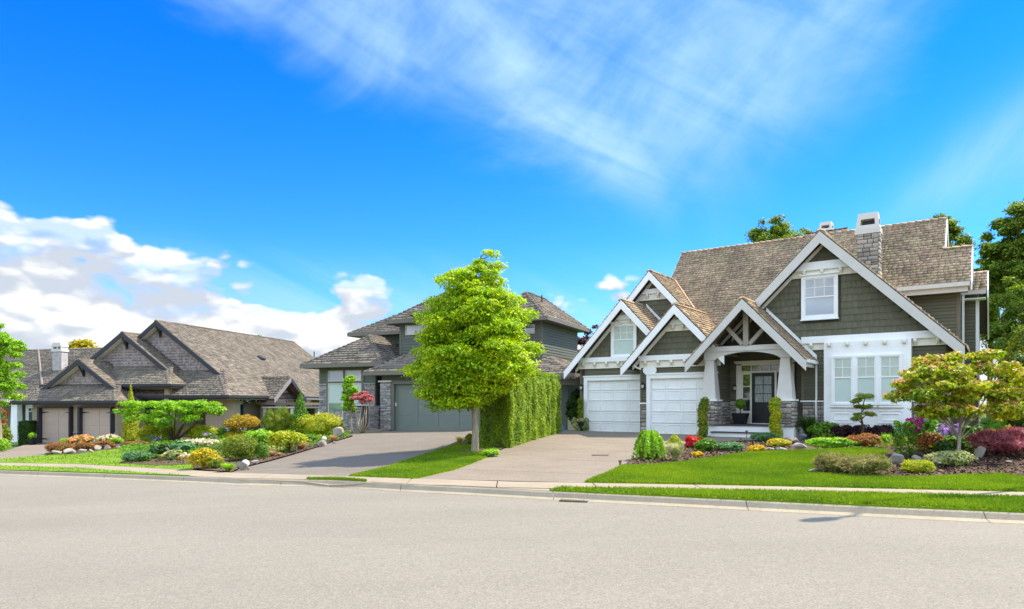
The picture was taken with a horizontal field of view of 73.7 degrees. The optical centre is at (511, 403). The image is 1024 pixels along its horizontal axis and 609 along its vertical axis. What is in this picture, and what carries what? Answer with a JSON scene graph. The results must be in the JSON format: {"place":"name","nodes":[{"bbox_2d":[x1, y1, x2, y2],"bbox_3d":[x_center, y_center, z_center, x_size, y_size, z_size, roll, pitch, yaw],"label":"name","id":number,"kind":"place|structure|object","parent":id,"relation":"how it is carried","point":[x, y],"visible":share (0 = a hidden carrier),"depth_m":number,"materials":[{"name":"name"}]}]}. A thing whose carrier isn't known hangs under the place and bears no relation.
{"place":"outdoors","nodes":[
{"label":"outdoors","id":0,"kind":"place"},
{"bbox_2d":[0,442,93,458],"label":"driveway","id":1,"kind":"structure","parent":0,"point":[28,450],"depth_m":34.11,"materials":[{"name":"concrete"}]},
{"bbox_2d":[0,465,189,475],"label":"verge","id":2,"kind":"structure","parent":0,"point":[20,468],"depth_m":20.53,"materials":[{"name":"green plant"}]},
{"bbox_2d":[0,441,219,469],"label":"lawn","id":3,"kind":"structure","parent":0,"point":[96,458],"depth_m":25.47,"materials":[{"name":"green plant"}]},
{"bbox_2d":[45,436,194,453],"bbox_3d":[-20.496,2.109,38.819,9.199,0.596,18.147,0,0,-26],"label":"planting bed","id":4,"kind":"object","parent":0,"point":[184,437],"visible":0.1,"depth_m":32.96,"materials":[{"name":"brown soil"}]},
{"bbox_2d":[44,441,74,452],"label":"heather","id":5,"kind":"object","parent":4,"relation":"on","point":[60,446],"visible":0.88,"depth_m":30.52,"materials":[{"name":"brown plant"}]},
{"bbox_2d":[66,434,94,444],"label":"azalea","id":6,"kind":"object","parent":4,"relation":"on","point":[76,439],"visible":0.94,"depth_m":37.18,"materials":[{"name":"orange plant"}]},
{"bbox_2d":[120,385,139,440],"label":"conifer","id":7,"kind":"object","parent":4,"relation":"on","point":[129,431],"visible":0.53,"depth_m":41.64,"materials":[{"name":"plant"}]},
{"bbox_2d":[137,424,178,443],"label":"shrub","id":8,"kind":"object","parent":4,"relation":"on","point":[147,430],"visible":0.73,"depth_m":35.45,"materials":[{"name":"green plant"}]},
{"bbox_2d":[111,399,227,440],"bbox_3d":[-17.927,0.966,35.725,6.198,2.451,3.605,0,0,0],"label":"umbrella tree","id":9,"kind":"object","parent":4,"relation":"on","point":[168,407],"visible":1,"depth_m":35.04,"materials":[{"name":"green plant"}]},
{"bbox_2d":[121,433,352,471],"bbox_3d":[-10.648,1.748,27.984,8.738,0.554,21.129,0,0,-20],"label":"planting bed","id":10,"kind":"object","parent":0,"point":[223,469],"visible":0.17,"depth_m":22.68,"materials":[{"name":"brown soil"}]},
{"bbox_2d":[119,450,154,461],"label":"shrub","id":11,"kind":"object","parent":10,"relation":"on","point":[132,455],"visible":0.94,"depth_m":23.11,"materials":[{"name":"green plant"}]},
{"bbox_2d":[148,443,171,453],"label":"hosta","id":12,"kind":"object","parent":10,"relation":"on","point":[161,448],"visible":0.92,"depth_m":24.91,"materials":[{"name":"green plant"}]},
{"bbox_2d":[119,437,218,450],"bbox_3d":[-15.764,1.754,30.742,4.482,0.810,12.854,0,0,-20],"label":"ground cover","id":13,"kind":"object","parent":10,"relation":"on","point":[140,445],"visible":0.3,"depth_m":31.22,"materials":[{"name":"green plant"}]},
{"bbox_2d":[161,449,182,459],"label":"hosta","id":14,"kind":"object","parent":10,"relation":"on","point":[170,454],"visible":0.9,"depth_m":23.32,"materials":[{"name":"beige plant"}]},
{"bbox_2d":[167,440,196,452],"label":"hosta","id":15,"kind":"object","parent":10,"relation":"on","point":[182,445],"visible":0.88,"depth_m":25.29,"materials":[{"name":"green plant"}]},
{"bbox_2d":[182,424,218,439],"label":"shrub","id":16,"kind":"object","parent":10,"relation":"on","point":[196,431],"visible":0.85,"depth_m":35.63,"materials":[{"name":"green plant"}]},
{"bbox_2d":[183,438,218,446],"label":"rhododendron","id":17,"kind":"object","parent":10,"relation":"on","point":[202,441],"visible":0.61,"depth_m":26.50,"materials":[{"name":"white plant"}]},
{"bbox_2d":[184,447,222,469],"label":"shrub","id":18,"kind":"object","parent":10,"relation":"on","point":[200,456],"visible":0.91,"depth_m":19.30,"materials":[{"name":"yellow plant"}]},
{"bbox_2d":[220,434,257,460],"bbox_3d":[-8.755,1.417,21.952,1.187,0.882,1.119,0,0,0],"label":"shrub","id":19,"kind":"object","parent":10,"relation":"on","point":[238,446],"visible":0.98,"depth_m":21.69,"materials":[{"name":"green plant"}]},
{"bbox_2d":[221,414,260,431],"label":"shrub","id":20,"kind":"object","parent":10,"relation":"on","point":[236,422],"visible":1,"depth_m":35.55,"materials":[{"name":"orange plant"}]},
{"bbox_2d":[243,428,273,443],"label":"shrub","id":21,"kind":"object","parent":10,"relation":"on","point":[259,436],"visible":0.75,"depth_m":26.51,"materials":[{"name":"green plant"}]},
{"bbox_2d":[255,442,268,458],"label":"shrub","id":22,"kind":"object","parent":10,"relation":"on","point":[262,447],"visible":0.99,"depth_m":21.90,"materials":[{"name":"green plant"}]},
{"bbox_2d":[261,405,291,432],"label":"bush","id":23,"kind":"object","parent":10,"relation":"on","point":[273,422],"visible":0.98,"depth_m":32.21,"materials":[{"name":"green plant"}]},
{"bbox_2d":[213,427,350,459],"bbox_3d":[-12.543,1.683,36.342,6.063,0.890,29.996,0,0,-23],"label":"ground cover","id":24,"kind":"object","parent":10,"relation":"on","point":[271,447],"visible":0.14,"depth_m":26.84,"materials":[{"name":"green plant"}]},
{"bbox_2d":[265,430,307,450],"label":"shrub","id":25,"kind":"object","parent":10,"relation":"on","point":[288,438],"visible":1,"depth_m":24.22,"materials":[{"name":"yellow plant"}]},
{"bbox_2d":[287,389,307,434],"bbox_3d":[-10.102,0.482,32.502,1.231,2.367,1.325,0,0,-31],"label":"conifer","id":26,"kind":"object","parent":10,"relation":"on","point":[300,408],"visible":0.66,"depth_m":32.29,"materials":[{"name":"green plant"}]},
{"bbox_2d":[289,412,342,434],"bbox_3d":[-9.330,0.988,32.561,2.592,1.233,1.988,0,0,0],"label":"shrub","id":27,"kind":"object","parent":10,"relation":"on","point":[325,424],"visible":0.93,"depth_m":32.04,"materials":[{"name":"yellow plant"}]},
{"bbox_2d":[232,430,471,476],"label":"driveway","id":28,"kind":"structure","parent":0,"point":[358,452],"depth_m":22.79,"materials":[{"name":"grey concrete"}]},
{"bbox_2d":[349,443,498,478],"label":"lawn","id":29,"kind":"structure","parent":0,"point":[423,476],"depth_m":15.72,"materials":[{"name":"green plant"}]},
{"bbox_2d":[393,249,547,450],"bbox_3d":[-0.999,-1.679,21.617,4.463,6.548,4.842,0,0,-34],"label":"street tree","id":30,"kind":"object","parent":29,"relation":"on","point":[463,364],"visible":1,"depth_m":20.71,"materials":[{"name":"green plant"}]},
{"bbox_2d":[450,434,503,449],"bbox_3d":[-0.583,1.383,27.167,3.394,0.280,13.074,0,0,16],"label":"planting bed","id":31,"kind":"object","parent":29,"relation":"on","point":[499,447],"visible":0.09,"depth_m":24.49,"materials":[{"name":"brown soil"}]},
{"bbox_2d":[479,371,562,448],"bbox_3d":[0.526,0.077,26.731,1.514,2.896,8.640,0,0,17],"label":"hedge","id":32,"kind":"object","parent":31,"relation":"on","point":[528,410],"visible":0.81,"depth_m":24.36,"materials":[{"name":"green plant"}]},
{"bbox_2d":[3,413,993,487],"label":"ground","id":33,"kind":"structure","parent":0,"point":[14,444],"depth_m":25.97,"materials":[{"name":"brown soil"}]},
{"bbox_2d":[0,323,29,450],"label":"garden tree","id":34,"kind":"object","parent":33,"relation":"on","point":[8,345],"visible":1,"depth_m":35.95,"materials":[{"name":"green plant"}]},
{"bbox_2d":[17,420,36,445],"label":"box hedge","id":35,"kind":"object","parent":33,"relation":"on","point":[25,428],"visible":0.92,"depth_m":45.11,"materials":[{"name":"green plant"}]},
{"bbox_2d":[0,343,102,441],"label":"house","id":36,"kind":"structure","parent":33,"relation":"on","point":[40,366],"depth_m":55.97,"materials":[{"name":"white paint"}]},
{"bbox_2d":[68,338,98,347],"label":"golden tree","id":37,"kind":"object","parent":33,"relation":"on","point":[85,343],"visible":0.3,"depth_m":74.30,"materials":[{"name":"yellow plant"}]},
{"bbox_2d":[10,319,319,443],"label":"house","id":38,"kind":"structure","parent":33,"relation":"on","point":[237,373],"depth_m":46.85,"materials":[{"name":"beige paint"}]},
{"bbox_2d":[42,408,67,442],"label":"garage door","id":39,"kind":"structure","parent":38,"relation":"in","point":[54,420],"depth_m":45.66,"materials":[{"name":"beige"}]},
{"bbox_2d":[82,408,109,441],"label":"garage door","id":40,"kind":"structure","parent":38,"relation":"in","point":[96,421],"depth_m":44.76,"materials":[{"name":"beige"}]},
{"bbox_2d":[254,403,318,428],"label":"pergola","id":41,"kind":"object","parent":33,"relation":"on","point":[310,410],"visible":0.24,"depth_m":48.02,"materials":[{"name":"grey paint"}]},
{"bbox_2d":[340,374,359,433],"bbox_3d":[-8.064,0.062,34.220,0.996,3.110,1.003,0,0,0],"label":"slender tree","id":42,"kind":"object","parent":33,"relation":"on","point":[348,385],"visible":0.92,"depth_m":34.05,"materials":[{"name":"green plant"}]},
{"bbox_2d":[349,391,373,432],"bbox_3d":[-7.475,0.457,33.915,1.306,2.218,1.181,0,0,-14],"label":"maple tree","id":43,"kind":"object","parent":33,"relation":"on","point":[363,397],"visible":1,"depth_m":33.72,"materials":[{"name":"pink plant"}]},
{"bbox_2d":[300,287,589,432],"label":"house","id":44,"kind":"structure","parent":33,"relation":"on","point":[374,355],"depth_m":37.62,"materials":[{"name":"grey"}]},
{"bbox_2d":[328,370,343,381],"bbox_3d":[-9.940,-1.566,38.492,1.070,0.620,0.050,0,0,24],"label":"window","id":45,"kind":"structure","parent":44,"relation":"in","point":[338,375],"depth_m":38.47,"materials":[{"name":"white glass"}]},
{"bbox_2d":[328,383,343,419],"bbox_3d":[-9.940,-0.121,38.492,1.070,2.070,0.050,0,0,24],"label":"window","id":46,"kind":"structure","parent":44,"relation":"in","point":[334,389],"depth_m":38.50,"materials":[{"name":"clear glass"}]},
{"bbox_2d":[396,384,471,430],"bbox_3d":[-3.876,0.194,34.955,4.900,2.420,0.054,0,0,25],"label":"garage door","id":47,"kind":"structure","parent":44,"relation":"in","point":[409,414],"depth_m":35.33,"materials":[{"name":"grey metal"}]},
{"bbox_2d":[557,376,579,431],"bbox_3d":[2.713,0.187,33.400,1.326,3.025,1.600,0,0,0],"label":"pergola","id":48,"kind":"object","parent":33,"relation":"on","point":[573,380],"visible":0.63,"depth_m":33.20,"materials":[{"name":"wood"}]},
{"bbox_2d":[565,388,579,426],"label":"shrub","id":49,"kind":"object","parent":33,"relation":"on","point":[571,403],"visible":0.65,"depth_m":33.95,"materials":[{"name":"green plant"}]},
{"bbox_2d":[563,211,988,437],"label":"house","id":50,"kind":"structure","parent":33,"relation":"on","point":[827,321],"depth_m":27.92,"materials":[{"name":"grey wood"}]},
{"bbox_2d":[588,380,639,431],"bbox_3d":[4.746,0.120,31.595,2.740,2.420,0.056,0,0,35],"label":"garage door","id":51,"kind":"structure","parent":50,"relation":"in","point":[613,405],"depth_m":31.59,"materials":[{"name":"white paint"}]},
{"bbox_2d":[609,321,636,356],"bbox_3d":[5.098,-2.920,31.228,1.420,1.700,0.150,0,0,35],"label":"window","id":52,"kind":"structure","parent":50,"relation":"in","point":[624,335],"depth_m":31.28,"materials":[{"name":"white glass"}]},
{"bbox_2d":[651,378,703,434],"bbox_3d":[7.183,0.120,28.900,2.740,2.420,0.056,0,0,35],"label":"garage door","id":53,"kind":"structure","parent":50,"relation":"in","point":[674,401],"depth_m":29.05,"materials":[{"name":"white paint"}]},
{"bbox_2d":[731,413,749,423],"bbox_3d":[9.368,0.605,28.003,0.580,0.450,0.580,0,0,35],"label":"planter","id":54,"kind":"object","parent":50,"relation":"on","point":[740,418],"visible":0.93,"depth_m":27.81,"materials":[{"name":"black ceramic"}]},
{"bbox_2d":[752,373,774,422],"bbox_3d":[10.387,-0.235,28.231,0.916,2.090,0.132,0,0,35],"label":"front door","id":55,"kind":"structure","parent":50,"relation":"in","point":[763,384],"depth_m":28.25,"materials":[{"name":"black paint"}]},
{"bbox_2d":[799,271,839,320],"bbox_3d":[11.894,-4.160,26.437,1.460,1.820,0.150,0,0,35],"label":"window","id":56,"kind":"structure","parent":50,"relation":"in","point":[819,293],"depth_m":26.46,"materials":[{"name":"white glass"}]},
{"bbox_2d":[830,355,853,406],"bbox_3d":[12.397,-0.835,25.597,0.840,1.930,0.100,0,0,35],"label":"window","id":57,"kind":"structure","parent":50,"relation":"in","point":[842,367],"depth_m":25.61,"materials":[{"name":"white glass"}]},
{"bbox_2d":[853,354,877,406],"bbox_3d":[13.031,-0.835,25.151,0.840,1.930,0.100,0,0,35],"label":"window","id":58,"kind":"structure","parent":50,"relation":"in","point":[865,366],"depth_m":25.15,"materials":[{"name":"white glass"}]},
{"bbox_2d":[877,354,902,406],"bbox_3d":[13.669,-0.835,24.700,0.840,1.930,0.100,0,0,35],"label":"window","id":59,"kind":"structure","parent":50,"relation":"in","point":[889,365],"depth_m":24.75,"materials":[{"name":"white glass"}]},
{"bbox_2d":[743,212,811,242],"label":"background tree","id":60,"kind":"object","parent":33,"relation":"on","point":[775,231],"visible":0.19,"depth_m":59.42,"materials":[{"name":"green plant"}]},
{"bbox_2d":[933,212,976,256],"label":"background tree","id":61,"kind":"object","parent":33,"relation":"on","point":[954,231],"visible":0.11,"depth_m":51.08,"materials":[{"name":"green plant"}]},
{"bbox_2d":[974,242,1003,418],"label":"background tree","id":62,"kind":"object","parent":33,"relation":"on","point":[993,315],"visible":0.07,"depth_m":55.83,"materials":[{"name":"green plant"}]},
{"bbox_2d":[974,198,1023,350],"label":"background tree","id":63,"kind":"object","parent":33,"relation":"on","point":[1005,256],"visible":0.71,"depth_m":49.42,"materials":[{"name":"green plant"}]},
{"bbox_2d":[980,276,1023,379],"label":"background tree","id":64,"kind":"object","parent":33,"relation":"on","point":[1001,334],"visible":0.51,"depth_m":46.41,"materials":[{"name":"green plant"}]},
{"bbox_2d":[0,475,1023,608],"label":"road","id":65,"kind":"structure","parent":0,"point":[77,543],"depth_m":8.07,"materials":[{"name":"grey asphalt"}]},
{"bbox_2d":[0,470,1023,523],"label":"kerb","id":66,"kind":"structure","parent":65,"relation":"on","point":[937,514],"depth_m":11.84,"materials":[{"name":"concrete"}]},
{"bbox_2d":[0,463,1023,495],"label":"pavement","id":67,"kind":"structure","parent":0,"point":[436,482],"depth_m":14.04,"materials":[{"name":"concrete"}]},
{"bbox_2d":[0,0,1023,404],"label":"sky","id":68,"kind":"structure","parent":0,"point":[303,172],"materials":[{"name":"blue"}]},
{"bbox_2d":[418,430,784,482],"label":"driveway","id":69,"kind":"structure","parent":0,"point":[565,456],"depth_m":18.90,"materials":[{"name":"concrete"}]},
{"bbox_2d":[629,437,915,464],"bbox_3d":[11.730,1.391,18.871,17.136,0.397,15.281,0,0,15],"label":"planting bed","id":70,"kind":"object","parent":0,"point":[814,447],"visible":0.03,"depth_m":20.89,"materials":[{"name":"brown soil"}]},
{"bbox_2d":[631,430,667,460],"bbox_3d":[3.693,1.101,18.313,0.990,0.825,0.979,0,0,0],"label":"weeping shrub","id":71,"kind":"object","parent":70,"relation":"on","point":[649,444],"visible":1,"depth_m":18.07,"materials":[{"name":"green plant"}]},
{"bbox_2d":[664,440,684,461],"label":"ornamental grass","id":72,"kind":"object","parent":70,"relation":"on","point":[676,448],"depth_m":17.60,"materials":[{"name":"beige plant"}]},
{"bbox_2d":[697,397,709,436],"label":"yew column","id":73,"kind":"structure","parent":70,"relation":"on","point":[702,411],"depth_m":26.53,"materials":[{"name":"green plant"}]},
{"bbox_2d":[694,438,717,451],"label":"shrub","id":74,"kind":"object","parent":70,"relation":"on","point":[706,444],"visible":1,"depth_m":20.06,"materials":[{"name":"green plant"}]},
{"bbox_2d":[623,439,792,464],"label":"bark chips","id":75,"kind":"object","parent":70,"relation":"on","point":[670,458],"visible":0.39,"depth_m":19.46,"materials":[{"name":"brown wood"}]},
{"bbox_2d":[715,441,744,451],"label":"juniper","id":76,"kind":"object","parent":70,"relation":"on","point":[730,445],"visible":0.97,"depth_m":20.10,"materials":[{"name":"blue plant"}]},
{"bbox_2d":[750,431,780,441],"bbox_3d":[8.758,1.153,23.627,1.048,0.396,0.817,0,0,0],"label":"juniper","id":77,"kind":"object","parent":70,"relation":"on","point":[762,436],"visible":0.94,"depth_m":23.41,"materials":[{"name":"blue plant"}]},
{"bbox_2d":[767,396,782,437],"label":"yew column","id":78,"kind":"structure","parent":70,"relation":"on","point":[775,414],"depth_m":25.35,"materials":[{"name":"green plant"}]},
{"bbox_2d":[766,438,791,446],"bbox_3d":[8.482,1.222,21.700,0.792,0.301,0.633,0,0,17],"label":"flower mound","id":79,"kind":"object","parent":70,"relation":"on","point":[780,442],"visible":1,"depth_m":21.54,"materials":[{"name":"yellow plant"}]},
{"bbox_2d":[796,413,819,437],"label":"ornamental grass","id":80,"kind":"object","parent":70,"relation":"on","point":[804,423],"depth_m":25.73,"materials":[{"name":"green plant"}]},
{"bbox_2d":[806,420,839,436],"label":"shrub","id":81,"kind":"object","parent":70,"relation":"on","point":[821,427],"visible":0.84,"depth_m":25.27,"materials":[{"name":"green plant"}]},
{"bbox_2d":[804,437,862,448],"bbox_3d":[9.548,1.172,20.373,1.774,0.390,0.710,0,0,0],"label":"juniper","id":82,"kind":"object","parent":70,"relation":"on","point":[833,442],"visible":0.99,"depth_m":20.20,"materials":[{"name":"green plant"}]},
{"bbox_2d":[829,424,853,437],"bbox_3d":[12.182,1.021,25.166,0.996,0.559,0.734,0,0,0],"label":"barberry","id":83,"kind":"object","parent":70,"relation":"on","point":[843,431],"visible":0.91,"depth_m":24.99,"materials":[{"name":"purple plant"}]},
{"bbox_2d":[845,432,881,446],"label":"shrub","id":84,"kind":"object","parent":70,"relation":"on","point":[865,439],"visible":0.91,"depth_m":20.32,"materials":[{"name":"brown plant"}]},
{"bbox_2d":[849,392,877,432],"bbox_3d":[12.423,0.353,24.138,0.814,1.532,1.024,0,0,37],"label":"cloud pruned pine","id":85,"kind":"object","parent":70,"relation":"in","point":[857,416],"visible":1,"depth_m":24.04,"materials":[{"name":"green plant"}]},
{"bbox_2d":[870,424,894,435],"bbox_3d":[13.289,1.019,24.374,0.949,0.593,0.752,0,0,0],"label":"barberry","id":86,"kind":"object","parent":70,"relation":"on","point":[878,430],"visible":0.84,"depth_m":24.26,"materials":[{"name":"purple plant"}]},
{"bbox_2d":[901,417,925,437],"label":"rhododendron","id":87,"kind":"object","parent":70,"relation":"on","point":[918,421],"visible":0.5,"depth_m":23.68,"materials":[{"name":"purple plant"}]},
{"bbox_2d":[919,419,941,433],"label":"rhododendron","id":88,"kind":"object","parent":70,"relation":"on","point":[930,425],"visible":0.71,"depth_m":23.41,"materials":[{"name":"green plant"}]},
{"bbox_2d":[933,423,962,438],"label":"rhododendron","id":89,"kind":"object","parent":70,"relation":"on","point":[942,430],"visible":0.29,"depth_m":19.73,"materials":[{"name":"purple plant"}]},
{"bbox_2d":[965,425,1023,455],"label":"laceleaf maple","id":90,"kind":"object","parent":70,"relation":"on","point":[1010,440],"visible":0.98,"depth_m":17.15,"materials":[{"name":"red plant"}]},
{"bbox_2d":[979,416,1013,431],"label":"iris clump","id":91,"kind":"object","parent":70,"relation":"on","point":[993,425],"visible":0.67,"depth_m":22.22,"materials":[{"name":"green plant"}]},
{"bbox_2d":[999,353,1023,427],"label":"hedge shrub","id":92,"kind":"object","parent":70,"relation":"on","point":[1018,423],"visible":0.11,"depth_m":22.26,"materials":[{"name":"green plant"}]},
{"bbox_2d":[549,485,1023,512],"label":"verge","id":93,"kind":"structure","parent":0,"point":[855,504],"depth_m":10.83,"materials":[{"name":"green plant"}]},
{"bbox_2d":[584,446,1023,490],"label":"grass","id":94,"kind":"structure","parent":0,"point":[787,467],"depth_m":14.21,"materials":[{"name":"green plant"}]},
{"bbox_2d":[584,482,1023,491],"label":"lawn","id":95,"kind":"structure","parent":0,"point":[815,486],"depth_m":12.71,"materials":[{"name":"green plant"}]},
{"bbox_2d":[815,447,1023,475],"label":"planting bed","id":96,"kind":"object","parent":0,"point":[997,455],"visible":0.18,"depth_m":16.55,"materials":[{"name":"brown wood"}]},
{"bbox_2d":[810,451,853,472],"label":"heather","id":97,"kind":"object","parent":96,"relation":"on","point":[827,460],"visible":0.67,"depth_m":14.94,"materials":[{"name":"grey plant"}]},
{"bbox_2d":[832,451,895,474],"bbox_3d":[7.455,1.276,14.459,1.223,0.557,0.771,0,0,0],"label":"heather","id":98,"kind":"object","parent":96,"relation":"on","point":[869,463],"visible":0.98,"depth_m":14.31,"materials":[{"name":"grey plant"}]},
{"bbox_2d":[889,420,902,455],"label":"shrub","id":99,"kind":"object","parent":96,"relation":"on","point":[896,422],"visible":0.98,"depth_m":16.91,"materials":[{"name":"green plant"}]},
{"bbox_2d":[902,420,915,458],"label":"lily stem","id":100,"kind":"object","parent":96,"relation":"on","point":[908,430],"visible":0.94,"depth_m":17.20,"materials":[{"name":"green plant"}]},
{"bbox_2d":[900,459,935,473],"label":"shrub","id":101,"kind":"object","parent":96,"relation":"on","point":[917,466],"visible":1,"depth_m":14.59,"materials":[{"name":"plant"}]},
{"bbox_2d":[812,432,1023,454],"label":"ground cover","id":102,"kind":"object","parent":96,"relation":"on","point":[884,444],"visible":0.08,"depth_m":19.28,"materials":[{"name":"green plant"}]},
{"bbox_2d":[914,431,944,450],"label":"shrub","id":103,"kind":"object","parent":96,"relation":"on","point":[927,439],"visible":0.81,"depth_m":18.03,"materials":[{"name":"brown plant"}]},
{"bbox_2d":[933,439,964,451],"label":"shrub","id":104,"kind":"object","parent":96,"relation":"on","point":[946,445],"visible":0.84,"depth_m":17.57,"materials":[{"name":"green plant"}]},
{"bbox_2d":[922,449,978,467],"bbox_3d":[10.192,1.276,15.889,1.226,0.454,0.769,0,0,0],"label":"shrub","id":105,"kind":"object","parent":96,"relation":"on","point":[955,457],"visible":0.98,"depth_m":15.76,"materials":[{"name":"green plant"}]},
{"bbox_2d":[882,348,1023,450],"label":"dogwood tree","id":106,"kind":"object","parent":96,"relation":"on","point":[953,374],"visible":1,"depth_m":17.09,"materials":[{"name":"green plant"}]},
{"bbox_2d":[989,325,1023,380],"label":"conifer","id":107,"kind":"object","parent":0,"point":[1016,349],"visible":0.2,"depth_m":26.15,"materials":[{"name":"green plant"}]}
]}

